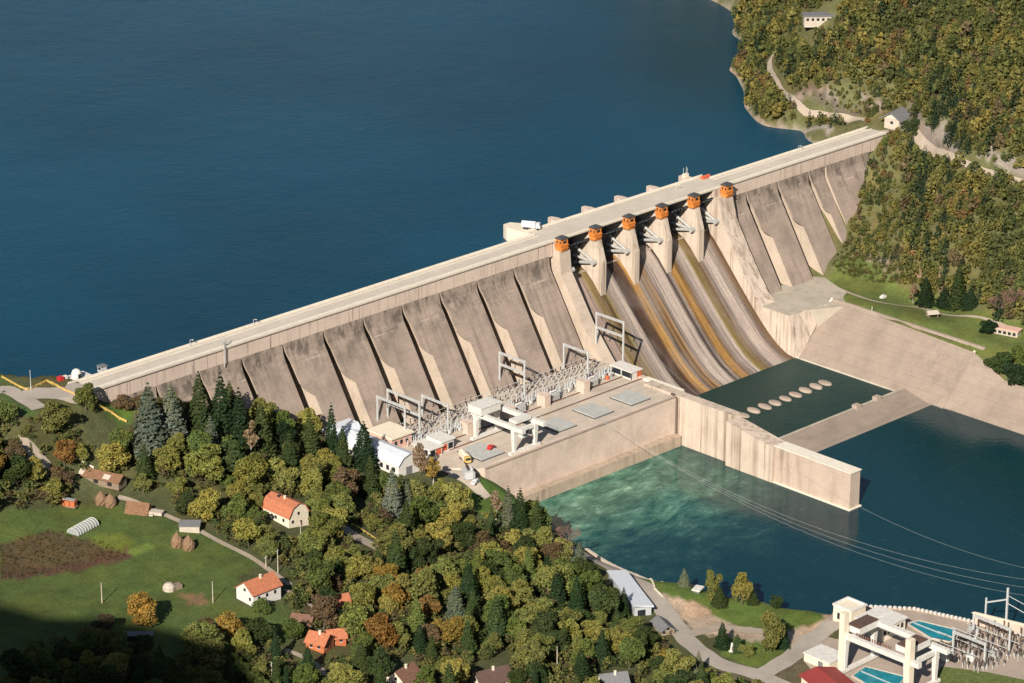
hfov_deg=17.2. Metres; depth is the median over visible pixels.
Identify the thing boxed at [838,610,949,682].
gantry crane
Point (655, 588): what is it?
kerb wall
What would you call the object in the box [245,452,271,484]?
broadleaf tree
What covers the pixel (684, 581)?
spruce tree
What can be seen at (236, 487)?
broadleaf tree
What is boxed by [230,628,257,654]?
broadleaf tree
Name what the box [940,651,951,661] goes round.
power transformer
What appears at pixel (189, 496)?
broadleaf tree
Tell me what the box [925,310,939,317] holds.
picnic hut
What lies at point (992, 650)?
power transformer
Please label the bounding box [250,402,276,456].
spruce tree
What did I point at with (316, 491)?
broadleaf tree
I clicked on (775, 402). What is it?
baffle block
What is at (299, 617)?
garden shed
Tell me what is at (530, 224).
truck
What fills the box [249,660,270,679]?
broadleaf tree
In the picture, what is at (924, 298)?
spruce tree
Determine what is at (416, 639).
spruce tree
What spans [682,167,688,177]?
nose mast
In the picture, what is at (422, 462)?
broadleaf tree
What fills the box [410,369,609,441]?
busbar
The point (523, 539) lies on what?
broadleaf tree
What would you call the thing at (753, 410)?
baffle block
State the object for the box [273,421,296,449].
broadleaf tree
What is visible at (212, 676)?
broadleaf tree
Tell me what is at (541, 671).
broadleaf tree
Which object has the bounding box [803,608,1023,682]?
quay platform
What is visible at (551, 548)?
broadleaf tree
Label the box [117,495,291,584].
farm track
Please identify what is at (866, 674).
water tank
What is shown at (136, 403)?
broadleaf tree
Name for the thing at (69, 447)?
broadleaf tree
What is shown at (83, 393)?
broadleaf tree
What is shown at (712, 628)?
dirt track
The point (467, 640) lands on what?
spruce tree
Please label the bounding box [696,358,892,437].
basin water
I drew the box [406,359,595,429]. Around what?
busbar
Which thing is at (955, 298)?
spruce tree
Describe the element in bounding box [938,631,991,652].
busbar
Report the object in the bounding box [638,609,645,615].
door
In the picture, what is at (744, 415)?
baffle block
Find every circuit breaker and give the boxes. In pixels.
[443,423,452,433]
[454,421,462,431]
[525,394,533,406]
[563,381,571,391]
[571,377,576,388]
[598,368,606,380]
[605,366,612,378]
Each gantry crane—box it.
[468,396,546,455]
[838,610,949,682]
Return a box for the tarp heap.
[700,174,710,179]
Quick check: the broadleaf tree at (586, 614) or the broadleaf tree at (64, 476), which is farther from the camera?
the broadleaf tree at (64, 476)
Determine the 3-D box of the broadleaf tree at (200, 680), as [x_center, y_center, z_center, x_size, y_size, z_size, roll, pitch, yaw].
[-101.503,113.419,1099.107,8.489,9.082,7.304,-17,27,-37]
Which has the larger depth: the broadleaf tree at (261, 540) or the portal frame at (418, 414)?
the portal frame at (418, 414)
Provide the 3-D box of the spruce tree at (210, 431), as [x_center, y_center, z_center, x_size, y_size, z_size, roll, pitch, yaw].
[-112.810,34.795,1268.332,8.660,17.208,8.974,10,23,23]
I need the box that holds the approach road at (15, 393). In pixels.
[0,386,43,409]
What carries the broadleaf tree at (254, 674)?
on the terrain at (44, 604)
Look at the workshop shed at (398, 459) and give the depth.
1311.42 m
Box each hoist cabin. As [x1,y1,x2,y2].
[555,235,568,251]
[588,224,602,240]
[622,213,635,229]
[655,203,668,218]
[687,192,700,208]
[720,182,733,197]
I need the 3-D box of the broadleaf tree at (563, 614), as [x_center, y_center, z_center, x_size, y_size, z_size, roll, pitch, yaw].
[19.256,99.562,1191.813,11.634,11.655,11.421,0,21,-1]
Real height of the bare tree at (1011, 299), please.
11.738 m
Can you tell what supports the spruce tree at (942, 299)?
on the terrain at (44, 604)
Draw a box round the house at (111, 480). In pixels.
[78,467,128,490]
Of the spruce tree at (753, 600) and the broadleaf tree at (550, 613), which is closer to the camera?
the broadleaf tree at (550, 613)
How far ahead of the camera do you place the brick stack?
1231.39 m
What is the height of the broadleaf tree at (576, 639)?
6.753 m
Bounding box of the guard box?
[96,363,107,371]
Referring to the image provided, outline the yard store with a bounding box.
[803,644,837,667]
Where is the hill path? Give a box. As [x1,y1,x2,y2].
[840,288,1005,324]
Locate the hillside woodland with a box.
[731,0,1023,324]
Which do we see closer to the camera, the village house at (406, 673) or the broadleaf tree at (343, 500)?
the village house at (406, 673)
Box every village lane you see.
[18,435,51,475]
[284,648,327,675]
[341,524,386,550]
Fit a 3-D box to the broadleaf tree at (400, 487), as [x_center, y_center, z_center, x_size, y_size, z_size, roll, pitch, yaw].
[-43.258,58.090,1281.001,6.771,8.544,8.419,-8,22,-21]
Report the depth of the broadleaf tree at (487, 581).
1211.28 m
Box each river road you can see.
[553,539,789,682]
[752,620,838,677]
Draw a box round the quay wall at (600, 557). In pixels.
[585,548,695,585]
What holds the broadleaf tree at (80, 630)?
on the terrain at (44, 604)
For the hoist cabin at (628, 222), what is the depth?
1452.59 m
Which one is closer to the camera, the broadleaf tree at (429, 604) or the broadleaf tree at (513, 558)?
the broadleaf tree at (429, 604)
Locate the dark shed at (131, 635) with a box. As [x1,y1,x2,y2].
[125,631,153,642]
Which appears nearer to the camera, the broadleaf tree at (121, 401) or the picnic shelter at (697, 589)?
the picnic shelter at (697, 589)
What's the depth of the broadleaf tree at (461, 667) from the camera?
1129.87 m
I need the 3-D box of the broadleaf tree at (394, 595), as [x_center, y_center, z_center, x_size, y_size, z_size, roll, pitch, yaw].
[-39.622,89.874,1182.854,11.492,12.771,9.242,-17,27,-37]
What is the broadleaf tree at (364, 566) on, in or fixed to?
on the terrain at (44, 604)
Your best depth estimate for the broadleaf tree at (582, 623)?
1192.67 m
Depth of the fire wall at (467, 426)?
1347.87 m
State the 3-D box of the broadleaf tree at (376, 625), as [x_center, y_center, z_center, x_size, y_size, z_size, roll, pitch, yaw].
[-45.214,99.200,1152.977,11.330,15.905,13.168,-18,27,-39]
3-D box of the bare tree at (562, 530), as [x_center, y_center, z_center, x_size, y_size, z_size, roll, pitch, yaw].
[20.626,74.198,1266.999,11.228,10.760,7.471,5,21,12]
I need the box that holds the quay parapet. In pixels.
[866,605,972,622]
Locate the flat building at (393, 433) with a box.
[367,421,413,446]
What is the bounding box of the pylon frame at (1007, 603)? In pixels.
[985,588,1023,619]
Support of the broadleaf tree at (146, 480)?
on the terrain at (44, 604)
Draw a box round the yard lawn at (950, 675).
[937,666,1023,682]
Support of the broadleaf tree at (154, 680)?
on the terrain at (44, 604)
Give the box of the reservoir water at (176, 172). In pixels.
[0,0,812,377]
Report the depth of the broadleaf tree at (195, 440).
1257.22 m
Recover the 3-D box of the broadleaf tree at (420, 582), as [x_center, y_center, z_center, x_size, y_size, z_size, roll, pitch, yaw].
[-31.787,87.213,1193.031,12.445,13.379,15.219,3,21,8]
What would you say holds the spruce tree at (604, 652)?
on the terrain at (44, 604)
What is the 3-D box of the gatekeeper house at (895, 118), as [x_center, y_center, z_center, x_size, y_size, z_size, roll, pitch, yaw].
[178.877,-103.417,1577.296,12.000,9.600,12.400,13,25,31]
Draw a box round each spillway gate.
[568,238,597,271]
[601,227,630,256]
[635,216,663,245]
[667,205,695,234]
[699,197,719,224]
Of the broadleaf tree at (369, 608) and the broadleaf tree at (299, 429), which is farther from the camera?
the broadleaf tree at (299, 429)
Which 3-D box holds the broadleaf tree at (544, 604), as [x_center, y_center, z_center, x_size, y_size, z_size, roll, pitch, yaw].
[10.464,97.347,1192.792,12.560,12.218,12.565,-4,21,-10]
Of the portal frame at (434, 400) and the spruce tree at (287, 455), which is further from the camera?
the portal frame at (434, 400)
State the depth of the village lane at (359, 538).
1238.96 m
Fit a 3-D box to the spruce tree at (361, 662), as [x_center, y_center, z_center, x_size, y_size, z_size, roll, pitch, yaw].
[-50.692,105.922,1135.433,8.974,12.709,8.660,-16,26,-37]
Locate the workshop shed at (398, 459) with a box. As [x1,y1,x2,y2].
[341,430,419,475]
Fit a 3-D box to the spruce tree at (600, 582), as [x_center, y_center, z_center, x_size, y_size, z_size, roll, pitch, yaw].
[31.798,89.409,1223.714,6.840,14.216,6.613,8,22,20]
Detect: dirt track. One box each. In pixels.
[284,589,312,606]
[691,624,803,640]
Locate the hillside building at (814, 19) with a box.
[802,12,835,26]
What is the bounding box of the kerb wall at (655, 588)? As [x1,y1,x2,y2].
[649,578,663,596]
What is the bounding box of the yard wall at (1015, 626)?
[972,612,1023,635]
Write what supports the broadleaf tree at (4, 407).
on the terrain at (44, 604)
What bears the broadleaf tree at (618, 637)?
on the terrain at (44, 604)
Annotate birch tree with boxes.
[191,616,215,635]
[243,420,259,452]
[425,457,440,483]
[490,490,502,519]
[908,284,917,297]
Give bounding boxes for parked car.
[447,473,458,478]
[471,478,478,484]
[486,445,495,449]
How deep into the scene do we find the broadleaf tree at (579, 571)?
1226.89 m
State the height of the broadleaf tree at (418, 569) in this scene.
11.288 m
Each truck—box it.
[459,449,470,463]
[521,220,540,229]
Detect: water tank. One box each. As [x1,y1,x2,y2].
[851,666,902,682]
[906,620,957,642]
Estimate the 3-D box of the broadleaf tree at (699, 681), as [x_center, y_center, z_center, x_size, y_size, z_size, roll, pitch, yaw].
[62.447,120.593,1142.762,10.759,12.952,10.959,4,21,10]
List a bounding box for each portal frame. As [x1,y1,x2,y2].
[376,395,405,429]
[386,388,420,439]
[421,394,449,427]
[499,351,525,397]
[561,343,588,371]
[595,312,624,360]
[952,630,986,668]
[972,614,1011,655]
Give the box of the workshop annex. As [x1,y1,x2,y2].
[320,418,360,441]
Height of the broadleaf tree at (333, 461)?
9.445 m
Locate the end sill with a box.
[779,388,929,451]
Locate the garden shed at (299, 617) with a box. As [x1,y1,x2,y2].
[290,612,313,629]
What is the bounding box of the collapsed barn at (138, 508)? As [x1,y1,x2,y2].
[124,501,164,516]
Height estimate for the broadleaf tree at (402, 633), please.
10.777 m
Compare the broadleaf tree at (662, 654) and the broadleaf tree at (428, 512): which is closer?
the broadleaf tree at (662, 654)
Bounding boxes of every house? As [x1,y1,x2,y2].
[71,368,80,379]
[78,467,128,490]
[234,571,282,605]
[261,491,309,527]
[303,630,334,653]
[324,628,347,645]
[333,592,351,614]
[385,661,420,682]
[470,664,510,682]
[596,670,629,682]
[832,596,866,621]
[879,106,908,128]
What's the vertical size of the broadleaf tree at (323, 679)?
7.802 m
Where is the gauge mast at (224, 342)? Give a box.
[221,336,226,366]
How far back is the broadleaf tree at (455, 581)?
1206.32 m
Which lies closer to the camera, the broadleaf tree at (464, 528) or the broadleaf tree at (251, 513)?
the broadleaf tree at (251, 513)
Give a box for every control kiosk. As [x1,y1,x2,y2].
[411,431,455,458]
[609,360,642,379]
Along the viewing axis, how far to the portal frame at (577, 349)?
1408.03 m
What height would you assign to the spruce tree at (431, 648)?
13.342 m
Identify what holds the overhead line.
hanging from the portal frame at (609, 331)
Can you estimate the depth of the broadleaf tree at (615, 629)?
1188.87 m
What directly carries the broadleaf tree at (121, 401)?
on the terrain at (44, 604)
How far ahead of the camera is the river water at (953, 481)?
1317.34 m
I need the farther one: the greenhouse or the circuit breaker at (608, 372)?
the circuit breaker at (608, 372)
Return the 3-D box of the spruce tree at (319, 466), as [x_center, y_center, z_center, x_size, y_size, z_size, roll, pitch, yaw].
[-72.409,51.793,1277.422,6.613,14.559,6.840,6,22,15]
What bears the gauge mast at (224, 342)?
attached to the concrete dam
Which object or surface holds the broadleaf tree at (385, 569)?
on the terrain at (44, 604)
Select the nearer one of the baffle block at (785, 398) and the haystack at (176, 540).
the haystack at (176, 540)
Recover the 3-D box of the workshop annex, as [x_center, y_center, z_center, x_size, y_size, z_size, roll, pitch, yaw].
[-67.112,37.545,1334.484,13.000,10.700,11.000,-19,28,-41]
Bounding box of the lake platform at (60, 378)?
[57,371,91,381]
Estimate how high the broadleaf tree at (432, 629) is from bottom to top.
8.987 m
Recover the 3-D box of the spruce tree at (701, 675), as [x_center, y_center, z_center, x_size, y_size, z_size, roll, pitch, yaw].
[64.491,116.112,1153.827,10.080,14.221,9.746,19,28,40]
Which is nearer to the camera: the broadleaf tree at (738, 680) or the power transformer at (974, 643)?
the broadleaf tree at (738, 680)
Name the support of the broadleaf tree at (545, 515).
on the terrain at (44, 604)
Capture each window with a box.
[93,479,111,486]
[448,441,452,448]
[612,367,620,374]
[622,370,630,377]
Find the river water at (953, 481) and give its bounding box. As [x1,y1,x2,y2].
[539,405,1023,622]
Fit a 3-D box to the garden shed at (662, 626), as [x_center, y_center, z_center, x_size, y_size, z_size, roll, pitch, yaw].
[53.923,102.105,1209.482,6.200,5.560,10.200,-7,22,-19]
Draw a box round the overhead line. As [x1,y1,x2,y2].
[516,333,1019,594]
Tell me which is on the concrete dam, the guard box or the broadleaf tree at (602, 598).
the guard box
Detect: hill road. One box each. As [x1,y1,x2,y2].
[767,52,867,122]
[880,124,1022,183]
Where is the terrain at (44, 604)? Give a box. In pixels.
[0,0,1023,682]
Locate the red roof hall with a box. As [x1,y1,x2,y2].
[799,666,853,682]
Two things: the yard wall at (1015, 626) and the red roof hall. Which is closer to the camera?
the red roof hall
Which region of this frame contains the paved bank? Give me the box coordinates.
[797,298,1023,434]
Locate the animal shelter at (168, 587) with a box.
[163,582,182,592]
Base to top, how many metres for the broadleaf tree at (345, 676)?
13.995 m
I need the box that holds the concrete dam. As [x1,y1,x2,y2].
[68,126,886,431]
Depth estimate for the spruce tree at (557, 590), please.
1211.38 m
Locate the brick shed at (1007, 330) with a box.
[987,323,1022,337]
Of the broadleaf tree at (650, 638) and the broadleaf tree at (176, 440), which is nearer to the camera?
the broadleaf tree at (650, 638)
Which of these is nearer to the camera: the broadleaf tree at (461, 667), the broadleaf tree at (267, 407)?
the broadleaf tree at (461, 667)
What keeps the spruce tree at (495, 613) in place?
on the terrain at (44, 604)
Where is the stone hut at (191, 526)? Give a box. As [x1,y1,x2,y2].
[178,520,200,532]
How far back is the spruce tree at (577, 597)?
1204.10 m
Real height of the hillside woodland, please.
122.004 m
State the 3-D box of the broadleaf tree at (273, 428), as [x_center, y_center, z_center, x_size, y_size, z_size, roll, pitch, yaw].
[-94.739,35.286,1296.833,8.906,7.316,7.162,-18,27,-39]
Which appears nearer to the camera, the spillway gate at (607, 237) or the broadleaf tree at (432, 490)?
the broadleaf tree at (432, 490)
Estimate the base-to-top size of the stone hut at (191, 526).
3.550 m
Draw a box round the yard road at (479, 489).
[440,469,489,498]
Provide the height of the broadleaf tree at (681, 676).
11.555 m
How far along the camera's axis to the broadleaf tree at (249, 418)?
1286.18 m
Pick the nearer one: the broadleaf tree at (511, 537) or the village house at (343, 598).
the village house at (343, 598)
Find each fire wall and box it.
[459,418,473,434]
[502,403,515,419]
[537,391,550,407]
[576,378,590,393]
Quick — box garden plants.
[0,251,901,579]
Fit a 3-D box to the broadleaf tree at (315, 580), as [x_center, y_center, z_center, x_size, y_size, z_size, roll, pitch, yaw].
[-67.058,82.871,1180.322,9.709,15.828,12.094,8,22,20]
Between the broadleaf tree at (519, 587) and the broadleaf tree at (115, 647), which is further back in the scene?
the broadleaf tree at (519, 587)
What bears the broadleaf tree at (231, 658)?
on the terrain at (44, 604)
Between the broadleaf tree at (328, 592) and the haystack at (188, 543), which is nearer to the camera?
the broadleaf tree at (328, 592)
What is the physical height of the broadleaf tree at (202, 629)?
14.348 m
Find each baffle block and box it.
[740,412,749,417]
[747,407,759,413]
[758,403,771,409]
[769,400,781,405]
[779,396,791,400]
[789,392,801,397]
[799,387,811,392]
[809,383,821,389]
[818,380,831,385]
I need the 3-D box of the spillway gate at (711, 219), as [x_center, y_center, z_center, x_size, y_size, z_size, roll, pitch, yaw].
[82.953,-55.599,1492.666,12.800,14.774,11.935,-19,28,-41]
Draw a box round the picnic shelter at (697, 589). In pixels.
[692,585,704,593]
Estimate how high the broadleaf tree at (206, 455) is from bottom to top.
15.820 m
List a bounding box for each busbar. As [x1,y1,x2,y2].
[398,355,591,426]
[405,364,608,440]
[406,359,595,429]
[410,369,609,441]
[412,359,603,430]
[923,635,976,656]
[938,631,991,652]
[952,627,1005,648]
[967,623,1018,643]
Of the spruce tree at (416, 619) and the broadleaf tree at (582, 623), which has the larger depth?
the broadleaf tree at (582, 623)
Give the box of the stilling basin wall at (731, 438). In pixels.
[638,374,861,510]
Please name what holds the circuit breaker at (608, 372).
on the powerhouse
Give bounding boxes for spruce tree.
[130,382,168,459]
[134,445,155,486]
[150,644,170,681]
[159,384,188,445]
[186,371,212,431]
[205,414,219,446]
[209,372,236,442]
[221,381,240,412]
[230,387,253,451]
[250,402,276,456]
[268,631,284,662]
[269,660,282,682]
[280,431,300,477]
[281,668,289,682]
[298,412,320,457]
[299,646,318,678]
[317,461,326,491]
[323,403,340,454]
[333,557,346,585]
[335,425,354,468]
[350,640,371,677]
[351,421,379,473]
[358,455,381,500]
[373,550,383,565]
[373,664,387,682]
[381,468,403,518]
[384,529,409,576]
[399,499,415,546]
[400,482,414,507]
[406,596,425,640]
[410,623,427,656]
[422,633,438,667]
[442,661,455,682]
[443,589,457,615]
[444,585,464,622]
[457,618,477,657]
[458,561,480,603]
[464,602,473,620]
[466,588,483,623]
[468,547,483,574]
[481,594,510,645]
[484,519,496,541]
[487,503,496,533]
[499,486,514,528]
[509,487,530,532]
[522,547,535,586]
[529,497,545,532]
[531,668,539,682]
[542,553,551,585]
[547,567,567,605]
[558,621,570,658]
[566,574,587,615]
[569,648,591,680]
[571,542,586,569]
[572,674,580,682]
[592,627,612,667]
[596,571,602,589]
[607,608,620,627]
[618,588,630,618]
[636,630,649,663]
[677,568,690,587]
[692,652,703,675]
[693,664,709,682]
[710,586,728,609]
[712,622,730,650]
[730,634,744,653]
[746,589,759,605]
[773,617,790,650]
[914,277,934,308]
[933,287,950,309]
[945,267,966,310]
[960,288,977,310]
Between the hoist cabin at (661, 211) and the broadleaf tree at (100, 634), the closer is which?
the broadleaf tree at (100, 634)
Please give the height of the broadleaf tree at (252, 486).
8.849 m
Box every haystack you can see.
[95,489,105,505]
[104,494,116,507]
[170,530,182,548]
[182,535,194,551]
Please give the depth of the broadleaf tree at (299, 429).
1313.30 m
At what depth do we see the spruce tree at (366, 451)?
1306.61 m
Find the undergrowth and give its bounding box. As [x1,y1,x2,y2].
[0,401,762,682]
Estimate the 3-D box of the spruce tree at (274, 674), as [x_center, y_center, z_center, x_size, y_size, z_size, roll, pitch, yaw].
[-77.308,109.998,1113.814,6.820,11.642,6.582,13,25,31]
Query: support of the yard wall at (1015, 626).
on the quay platform at (1013, 667)
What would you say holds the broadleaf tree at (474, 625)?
on the terrain at (44, 604)
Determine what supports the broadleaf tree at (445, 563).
on the terrain at (44, 604)
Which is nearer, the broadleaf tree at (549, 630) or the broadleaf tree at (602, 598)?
the broadleaf tree at (549, 630)
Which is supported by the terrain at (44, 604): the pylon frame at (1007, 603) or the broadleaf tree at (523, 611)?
the broadleaf tree at (523, 611)
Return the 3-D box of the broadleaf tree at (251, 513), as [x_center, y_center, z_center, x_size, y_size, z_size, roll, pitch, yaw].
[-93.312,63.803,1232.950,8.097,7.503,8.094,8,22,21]
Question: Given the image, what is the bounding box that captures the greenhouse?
[67,517,98,535]
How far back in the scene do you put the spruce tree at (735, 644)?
1193.05 m
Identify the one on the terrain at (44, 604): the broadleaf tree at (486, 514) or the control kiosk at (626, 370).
the broadleaf tree at (486, 514)
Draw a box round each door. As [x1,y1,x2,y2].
[406,465,411,474]
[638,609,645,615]
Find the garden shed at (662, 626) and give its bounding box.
[650,615,676,635]
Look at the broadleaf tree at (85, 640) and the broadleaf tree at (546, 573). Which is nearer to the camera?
the broadleaf tree at (85, 640)
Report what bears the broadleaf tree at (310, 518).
on the terrain at (44, 604)
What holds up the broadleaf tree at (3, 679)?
on the terrain at (44, 604)
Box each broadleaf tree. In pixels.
[0,399,17,424]
[0,437,4,454]
[0,454,6,470]
[0,454,33,486]
[0,648,25,675]
[0,676,17,682]
[2,438,28,458]
[8,656,43,682]
[21,455,46,482]
[22,641,47,657]
[25,651,36,664]
[29,676,49,682]
[31,650,60,677]
[38,477,63,498]
[41,399,73,432]
[49,465,75,486]
[51,643,71,659]
[51,658,71,674]
[53,439,76,465]
[70,630,97,653]
[72,382,96,411]
[74,443,88,461]
[75,625,92,638]
[79,650,103,670]
[90,613,115,631]
[93,628,111,647]
[95,442,131,472]
[101,652,129,673]
[107,628,127,652]
[108,427,133,449]
[110,394,133,409]
[111,644,130,656]
[126,591,157,626]
[128,634,153,654]
[130,394,148,409]
[133,473,151,493]
[137,401,163,427]
[143,678,163,682]
[151,443,181,476]
[161,397,183,421]
[165,476,188,498]
[166,432,187,456]
[175,491,195,515]
[180,620,223,657]
[183,443,224,480]
[186,430,212,451]
[187,487,220,521]
[187,638,226,669]
[194,677,205,682]
[204,670,227,682]
[206,400,222,416]
[215,611,244,637]
[217,440,253,474]
[218,641,234,655]
[219,435,237,450]
[219,474,235,485]
[219,493,248,518]
[225,481,250,496]
[226,653,242,666]
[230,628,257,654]
[232,517,263,546]
[232,660,250,682]
[233,412,255,429]
[233,456,266,485]
[244,616,277,646]
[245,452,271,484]
[245,482,265,499]
[245,505,268,524]
[245,670,263,682]
[247,397,277,425]
[248,492,264,506]
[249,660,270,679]
[251,597,270,614]
[253,677,269,682]
[255,524,279,540]
[255,536,269,556]
[258,539,278,561]
[259,423,276,436]
[263,457,300,490]
[269,409,295,428]
[271,658,292,676]
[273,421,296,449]
[281,617,304,642]
[289,662,320,682]
[293,419,305,435]
[297,407,322,431]
[297,528,327,552]
[299,454,326,477]
[299,468,322,494]
[304,558,333,589]
[305,498,328,513]
[305,548,322,563]
[307,506,332,521]
[308,511,344,535]
[309,486,325,498]
[309,593,338,630]
[312,585,337,606]
[315,448,341,462]
[318,677,329,682]
[319,507,348,536]
[320,530,336,551]
[323,457,341,474]
[323,547,350,570]
[324,480,351,501]
[325,467,351,487]
[328,662,352,677]
[328,667,366,682]
[329,573,342,589]
[331,466,359,499]
[331,491,355,516]
[333,545,345,554]
[338,601,367,638]
[343,544,361,559]
[343,559,359,581]
[347,468,361,486]
[349,582,376,605]
[350,554,383,581]
[350,645,369,659]
[352,631,373,652]
[361,604,374,616]
[362,512,385,530]
[363,612,398,647]
[365,648,394,675]
[367,573,393,601]
[368,563,398,577]
[371,470,390,492]
[375,507,393,521]
[376,523,415,549]
[377,594,398,615]
[381,583,410,611]
[387,621,411,647]
[388,573,412,600]
[392,483,403,499]
[401,477,429,501]
[404,546,427,570]
[406,568,439,598]
[407,495,439,527]
[411,521,421,530]
[411,529,432,545]
[412,442,427,471]
[414,665,434,682]
[415,537,444,566]
[415,567,431,575]
[416,595,441,619]
[416,624,440,644]
[424,517,452,545]
[426,485,444,501]
[429,502,451,520]
[429,554,460,583]
[430,618,442,633]
[433,477,444,488]
[435,655,452,674]
[439,501,462,522]
[440,615,466,645]
[440,657,470,682]
[443,482,473,510]
[443,571,461,589]
[447,559,467,577]
[448,521,476,549]
[455,615,478,633]
[459,514,477,524]
[473,530,496,548]
[473,566,501,594]
[479,541,510,560]
[480,559,506,581]
[481,510,495,518]
[481,594,512,624]
[484,549,512,568]
[484,585,520,611]
[484,632,502,649]
[492,581,511,591]
[499,540,512,553]
[500,551,519,566]
[500,564,526,586]
[503,612,516,621]
[504,528,520,546]
[504,616,526,640]
[507,668,527,682]
[510,578,535,606]
[511,535,540,559]
[511,546,540,564]
[512,605,537,628]
[513,627,540,649]
[514,639,549,669]
[521,499,537,513]
[522,526,553,554]
[526,506,552,526]
[526,597,559,621]
[526,633,555,656]
[526,661,548,682]
[531,609,556,628]
[531,617,565,654]
[532,663,551,676]
[533,564,574,596]
[533,597,555,607]
[534,560,542,572]
[540,542,564,559]
[550,604,563,610]
[551,558,584,591]
[554,537,573,554]
[554,607,582,629]
[557,618,581,638]
[566,570,600,603]
[568,636,580,648]
[569,652,586,665]
[570,638,596,657]
[572,557,598,577]
[574,607,593,626]
[579,620,589,636]
[582,620,609,642]
[583,676,599,682]
[588,584,620,614]
[593,610,607,624]
[608,627,621,640]
[609,631,635,652]
[613,624,626,632]
[619,616,645,636]
[619,637,645,668]
[632,624,658,646]
[649,655,663,669]
[653,662,675,682]
[658,648,672,658]
[662,648,695,673]
[663,669,694,682]
[688,679,703,682]
[705,569,722,600]
[705,672,718,682]
[711,672,735,682]
[731,572,753,604]
[735,677,745,682]
[737,644,754,656]
[760,609,785,651]
[769,595,782,608]
[882,137,889,145]
[900,118,919,135]
[978,319,997,333]
[983,351,1013,372]
[1002,362,1023,385]
[1010,345,1023,365]
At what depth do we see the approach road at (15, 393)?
1257.77 m
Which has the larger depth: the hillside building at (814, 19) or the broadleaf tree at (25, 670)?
the hillside building at (814, 19)
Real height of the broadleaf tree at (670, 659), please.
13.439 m
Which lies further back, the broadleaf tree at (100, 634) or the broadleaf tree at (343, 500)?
the broadleaf tree at (343, 500)
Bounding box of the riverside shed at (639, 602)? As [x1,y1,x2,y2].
[606,570,653,615]
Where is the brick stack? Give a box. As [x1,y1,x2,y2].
[54,497,77,508]
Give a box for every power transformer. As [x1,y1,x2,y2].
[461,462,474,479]
[470,416,483,427]
[511,398,525,411]
[546,385,559,401]
[585,372,597,386]
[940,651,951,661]
[965,647,975,661]
[967,622,979,635]
[967,634,977,646]
[986,645,998,659]
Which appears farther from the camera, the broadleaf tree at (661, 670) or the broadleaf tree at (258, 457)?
the broadleaf tree at (258, 457)
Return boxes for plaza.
[20,382,98,403]
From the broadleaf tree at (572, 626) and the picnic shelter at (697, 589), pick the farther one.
the picnic shelter at (697, 589)
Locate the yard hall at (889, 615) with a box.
[854,605,907,641]
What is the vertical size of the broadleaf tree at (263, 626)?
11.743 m
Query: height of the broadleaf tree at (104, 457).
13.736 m
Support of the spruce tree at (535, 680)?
on the terrain at (44, 604)
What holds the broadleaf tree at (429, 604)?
on the terrain at (44, 604)
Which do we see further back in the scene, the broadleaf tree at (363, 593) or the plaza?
the plaza
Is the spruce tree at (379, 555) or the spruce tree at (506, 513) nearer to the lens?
the spruce tree at (379, 555)
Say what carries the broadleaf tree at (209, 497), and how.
on the terrain at (44, 604)
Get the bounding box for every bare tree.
[553,525,581,541]
[988,294,1014,316]
[1000,288,1023,303]
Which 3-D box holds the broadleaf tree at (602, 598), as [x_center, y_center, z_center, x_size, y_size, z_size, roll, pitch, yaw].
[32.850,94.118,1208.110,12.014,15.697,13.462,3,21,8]
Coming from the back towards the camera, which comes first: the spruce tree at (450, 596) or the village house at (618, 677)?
the spruce tree at (450, 596)
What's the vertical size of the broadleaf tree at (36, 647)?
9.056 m
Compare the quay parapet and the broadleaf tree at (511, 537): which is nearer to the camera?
the quay parapet
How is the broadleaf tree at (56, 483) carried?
on the terrain at (44, 604)
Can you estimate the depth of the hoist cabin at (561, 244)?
1425.69 m
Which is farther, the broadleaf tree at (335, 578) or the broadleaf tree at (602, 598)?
the broadleaf tree at (602, 598)
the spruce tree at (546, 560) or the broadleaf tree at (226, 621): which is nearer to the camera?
the broadleaf tree at (226, 621)
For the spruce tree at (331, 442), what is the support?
on the terrain at (44, 604)
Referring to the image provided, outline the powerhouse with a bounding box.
[401,359,683,504]
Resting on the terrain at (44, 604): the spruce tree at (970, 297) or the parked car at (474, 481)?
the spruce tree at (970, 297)
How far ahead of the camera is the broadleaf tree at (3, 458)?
1219.72 m
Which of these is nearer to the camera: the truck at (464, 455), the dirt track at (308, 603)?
the dirt track at (308, 603)
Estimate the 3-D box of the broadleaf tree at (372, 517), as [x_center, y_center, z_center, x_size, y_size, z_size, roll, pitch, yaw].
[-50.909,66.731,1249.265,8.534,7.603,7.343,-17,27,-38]
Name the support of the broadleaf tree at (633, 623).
on the terrain at (44, 604)
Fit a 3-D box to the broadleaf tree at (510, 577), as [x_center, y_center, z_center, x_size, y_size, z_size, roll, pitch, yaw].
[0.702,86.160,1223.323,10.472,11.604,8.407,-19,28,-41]
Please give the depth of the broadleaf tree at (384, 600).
1175.81 m
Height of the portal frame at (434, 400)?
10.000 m
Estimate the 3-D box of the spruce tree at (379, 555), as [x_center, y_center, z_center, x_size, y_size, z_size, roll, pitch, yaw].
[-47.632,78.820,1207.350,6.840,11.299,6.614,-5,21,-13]
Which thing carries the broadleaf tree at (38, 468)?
on the terrain at (44, 604)
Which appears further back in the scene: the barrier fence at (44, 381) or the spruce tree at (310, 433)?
the spruce tree at (310, 433)
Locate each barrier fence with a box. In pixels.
[1,375,26,389]
[27,379,53,389]
[51,381,74,394]
[98,404,126,421]
[351,523,375,538]
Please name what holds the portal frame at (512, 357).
on the powerhouse
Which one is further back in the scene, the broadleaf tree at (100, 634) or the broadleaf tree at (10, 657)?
the broadleaf tree at (100, 634)

